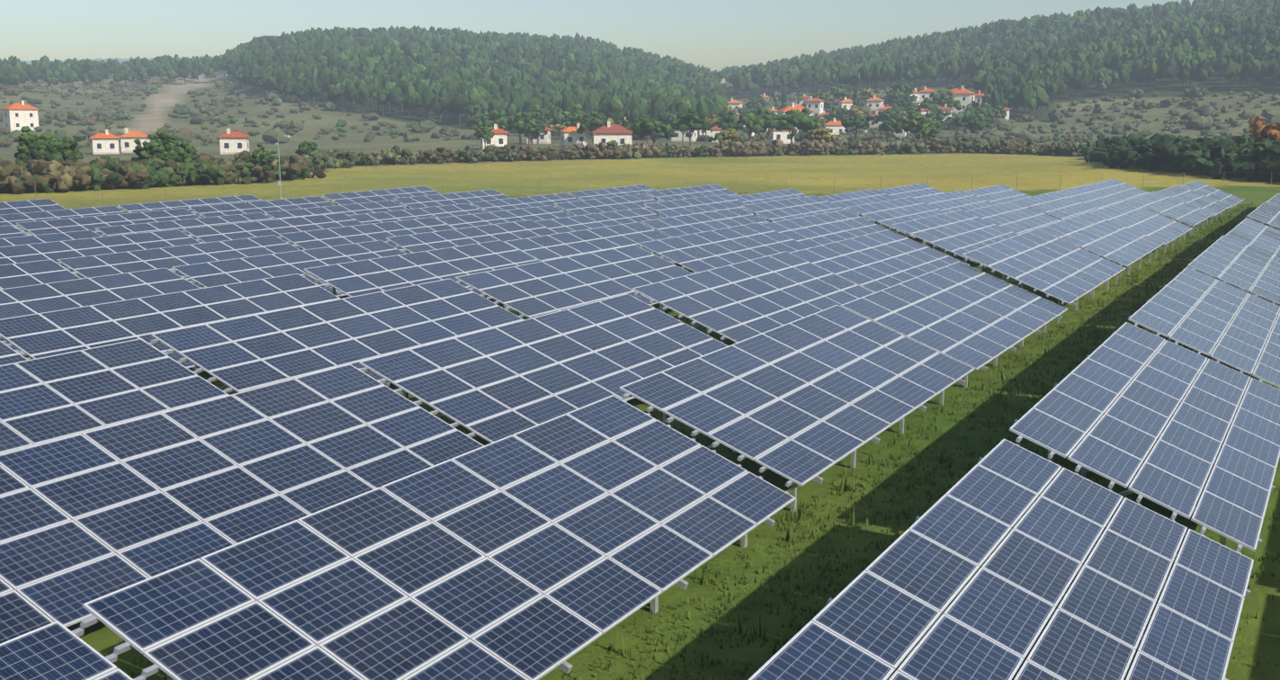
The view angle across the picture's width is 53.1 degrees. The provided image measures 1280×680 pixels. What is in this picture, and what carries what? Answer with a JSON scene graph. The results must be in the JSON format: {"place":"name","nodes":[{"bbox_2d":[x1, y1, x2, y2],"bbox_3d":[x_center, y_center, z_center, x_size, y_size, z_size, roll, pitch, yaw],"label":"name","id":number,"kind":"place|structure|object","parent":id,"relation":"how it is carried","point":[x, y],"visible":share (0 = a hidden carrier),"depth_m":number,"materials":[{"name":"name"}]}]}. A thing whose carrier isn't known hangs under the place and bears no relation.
{"place":"outdoors","nodes":[
{"label":"outdoors","id":0,"kind":"place"},
{"bbox_2d":[0,0,1193,83],"label":"sky","id":1,"kind":"structure","parent":0,"point":[717,35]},
{"bbox_2d":[0,34,1279,679],"bbox_3d":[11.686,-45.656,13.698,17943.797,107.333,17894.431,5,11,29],"label":"ground","id":2,"kind":"structure","parent":0,"point":[1257,639],"depth_m":86.29,"materials":[{"name":"green plant"}]},
{"bbox_2d":[0,99,39,132],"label":"house","id":3,"kind":"structure","parent":2,"relation":"on","point":[18,116],"depth_m":370.12,"materials":[{"name":"white paint"}]},
{"bbox_2d":[14,125,83,162],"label":"tree","id":4,"kind":"object","parent":2,"relation":"on","point":[44,146],"visible":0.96,"depth_m":137.11,"materials":[{"name":"green plant"}]},
{"bbox_2d":[89,128,120,154],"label":"house","id":5,"kind":"structure","parent":2,"relation":"on","point":[107,142],"depth_m":265.53,"materials":[{"name":"white paint"}]},
{"bbox_2d":[118,127,150,152],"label":"house","id":6,"kind":"structure","parent":2,"relation":"on","point":[128,143],"depth_m":272.82,"materials":[{"name":"white paint"}]},
{"bbox_2d":[133,130,199,162],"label":"tree","id":7,"kind":"object","parent":2,"relation":"on","point":[166,147],"visible":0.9,"depth_m":141.69,"materials":[{"name":"green plant"}]},
{"bbox_2d":[216,127,251,154],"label":"house","id":8,"kind":"structure","parent":2,"relation":"on","point":[232,142],"depth_m":250.58,"materials":[{"name":"white paint"}]},
{"bbox_2d":[246,143,277,182],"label":"tree","id":9,"kind":"object","parent":2,"relation":"on","point":[262,155],"visible":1,"depth_m":147.53,"materials":[{"name":"green plant"}]},
{"bbox_2d":[275,134,290,198],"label":"lamp post","id":10,"kind":"object","parent":2,"relation":"on","point":[279,182],"visible":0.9,"depth_m":117.61,"materials":[{"name":"grey metal"}]},
{"bbox_2d":[295,140,320,155],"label":"tree","id":11,"kind":"object","parent":2,"relation":"on","point":[306,147],"visible":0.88,"depth_m":192.24,"materials":[{"name":"green plant"}]},
{"bbox_2d":[480,123,509,149],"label":"house","id":12,"kind":"structure","parent":2,"relation":"on","point":[499,138],"depth_m":260.73,"materials":[{"name":"white paint"}]},
{"bbox_2d":[526,126,553,143],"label":"house","id":13,"kind":"structure","parent":2,"relation":"on","point":[544,138],"depth_m":305.59,"materials":[{"name":"white paint"}]},
{"bbox_2d":[557,123,589,147],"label":"house","id":14,"kind":"structure","parent":2,"relation":"on","point":[569,136],"depth_m":275.35,"materials":[{"name":"white paint"}]},
{"bbox_2d":[590,120,632,145],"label":"house","id":15,"kind":"structure","parent":2,"relation":"on","point":[618,133],"depth_m":256.35,"materials":[{"name":"white paint"}]},
{"bbox_2d":[0,171,1271,205],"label":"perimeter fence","id":16,"kind":"object","parent":2,"relation":"on","point":[686,184],"visible":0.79,"depth_m":128.53,"materials":[{"name":"grey metal"}]},
{"bbox_2d":[0,0,1279,137],"bbox_3d":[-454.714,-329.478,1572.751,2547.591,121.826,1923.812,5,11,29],"label":"forest pine","id":17,"kind":"object","parent":2,"relation":"on","point":[1034,62],"visible":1,"depth_m":552.24,"materials":[{"name":"green plant"}]},
{"bbox_2d":[0,116,1279,194],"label":"hedge bushes","id":18,"kind":"object","parent":2,"relation":"on","point":[1256,153],"visible":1,"depth_m":164.21,"materials":[{"name":"green plant"}]},
{"bbox_2d":[0,71,1279,147],"bbox_3d":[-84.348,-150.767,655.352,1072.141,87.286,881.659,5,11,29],"label":"scrub bushes","id":19,"kind":"object","parent":2,"relation":"on","point":[1198,118],"visible":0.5,"depth_m":395.93,"materials":[{"name":"green plant"}]},
{"bbox_2d":[0,189,1279,679],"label":"panel support frames","id":20,"kind":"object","parent":2,"relation":"on","point":[565,666],"visible":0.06,"depth_m":27.98,"materials":[{"name":"silver metal"}]},
{"bbox_2d":[0,179,1279,679],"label":"solar panels","id":21,"kind":"object","parent":20,"relation":"on","point":[309,499],"visible":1,"depth_m":24.79,"materials":[{"name":"blue glass"}]},
{"bbox_2d":[671,129,697,141],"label":"house","id":22,"kind":"structure","parent":2,"relation":"on","point":[679,136],"depth_m":327.57,"materials":[{"name":"white paint"}]},
{"bbox_2d":[119,185,1279,679],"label":"grass tufts","id":23,"kind":"object","parent":2,"relation":"on","point":[953,405],"visible":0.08,"depth_m":25.71,"materials":[{"name":"green plant"}]},
{"bbox_2d":[697,129,712,136],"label":"house","id":24,"kind":"structure","parent":2,"relation":"on","point":[708,132],"depth_m":366.71,"materials":[{"name":"white paint"}]},
{"bbox_2d":[710,125,726,142],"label":"house","id":25,"kind":"structure","parent":2,"relation":"on","point":[716,129],"depth_m":321.67,"materials":[{"name":"white paint"}]},
{"bbox_2d":[728,98,742,108],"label":"house","id":26,"kind":"structure","parent":2,"relation":"on","point":[733,103],"depth_m":514.12,"materials":[{"name":"white paint"}]},
{"bbox_2d":[465,80,1007,147],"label":"village tree","id":27,"kind":"object","parent":2,"relation":"on","point":[765,116],"depth_m":306.23,"materials":[{"name":"green plant"}]},
{"bbox_2d":[747,127,768,136],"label":"house","id":28,"kind":"structure","parent":2,"relation":"on","point":[753,134],"depth_m":361.59,"materials":[{"name":"white paint"}]},
{"bbox_2d":[760,92,769,99],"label":"house","id":29,"kind":"structure","parent":2,"relation":"on","point":[765,96],"depth_m":542.91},
{"bbox_2d":[769,106,777,114],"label":"house","id":30,"kind":"structure","parent":2,"relation":"on","point":[773,109],"depth_m":444.76,"materials":[{"name":"white paint"}]},
{"bbox_2d":[769,127,796,143],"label":"house","id":31,"kind":"structure","parent":2,"relation":"on","point":[783,136],"depth_m":302.23,"materials":[{"name":"white paint"}]},
{"bbox_2d":[775,102,814,133],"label":"house","id":32,"kind":"structure","parent":2,"relation":"on","point":[784,110],"depth_m":385.82,"materials":[{"name":"orange tile"}]},
{"bbox_2d":[795,93,809,105],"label":"house","id":33,"kind":"structure","parent":2,"relation":"on","point":[798,102],"depth_m":493.48,"materials":[{"name":"white paint"}]},
{"bbox_2d":[804,96,825,116],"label":"house","id":34,"kind":"structure","parent":2,"relation":"on","point":[816,105],"depth_m":437.30,"materials":[{"name":"white paint"}]},
{"bbox_2d":[816,109,830,126],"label":"house","id":35,"kind":"structure","parent":2,"relation":"on","point":[821,114],"depth_m":412.05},
{"bbox_2d":[823,117,845,134],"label":"house","id":36,"kind":"structure","parent":2,"relation":"on","point":[836,127],"depth_m":365.52,"materials":[{"name":"white paint"}]},
{"bbox_2d":[837,96,852,109],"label":"house","id":37,"kind":"structure","parent":2,"relation":"on","point":[846,103],"depth_m":458.89,"materials":[{"name":"white paint"}]},
{"bbox_2d":[866,94,884,110],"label":"house","id":38,"kind":"structure","parent":2,"relation":"on","point":[874,102],"depth_m":455.12,"materials":[{"name":"white paint"}]},
{"bbox_2d":[868,109,882,128],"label":"house","id":39,"kind":"structure","parent":2,"relation":"on","point":[872,124],"depth_m":398.30,"materials":[{"name":"white paint"}]},
{"bbox_2d":[877,104,891,111],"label":"house","id":40,"kind":"structure","parent":2,"relation":"on","point":[883,108],"depth_m":425.32,"materials":[{"name":"orange tile"}]},
{"bbox_2d":[889,128,909,137],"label":"house","id":41,"kind":"structure","parent":2,"relation":"on","point":[902,134],"depth_m":361.87,"materials":[{"name":"white paint"}]},
{"bbox_2d":[904,87,920,102],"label":"house","id":42,"kind":"structure","parent":2,"relation":"on","point":[916,93],"depth_m":470.79,"materials":[{"name":"white paint"}]},
{"bbox_2d":[914,103,930,121],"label":"house","id":43,"kind":"structure","parent":2,"relation":"on","point":[923,111],"depth_m":418.19,"materials":[{"name":"white paint"}]},
{"bbox_2d":[919,86,937,103],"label":"house","id":44,"kind":"structure","parent":2,"relation":"on","point":[926,92],"depth_m":442.42,"materials":[{"name":"white paint"}]},
{"bbox_2d":[937,103,953,119],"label":"house","id":45,"kind":"structure","parent":2,"relation":"on","point":[945,108],"depth_m":418.03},
{"bbox_2d":[944,85,976,114],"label":"house","id":46,"kind":"structure","parent":2,"relation":"on","point":[965,96],"depth_m":430.50,"materials":[{"name":"white paint"}]},
{"bbox_2d":[975,89,987,105],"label":"house","id":47,"kind":"structure","parent":2,"relation":"on","point":[979,97],"depth_m":447.11,"materials":[{"name":"white paint"}]},
{"bbox_2d":[997,107,1011,120],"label":"house","id":48,"kind":"structure","parent":2,"relation":"on","point":[1006,114],"depth_m":412.63,"materials":[{"name":"white paint"}]}
]}

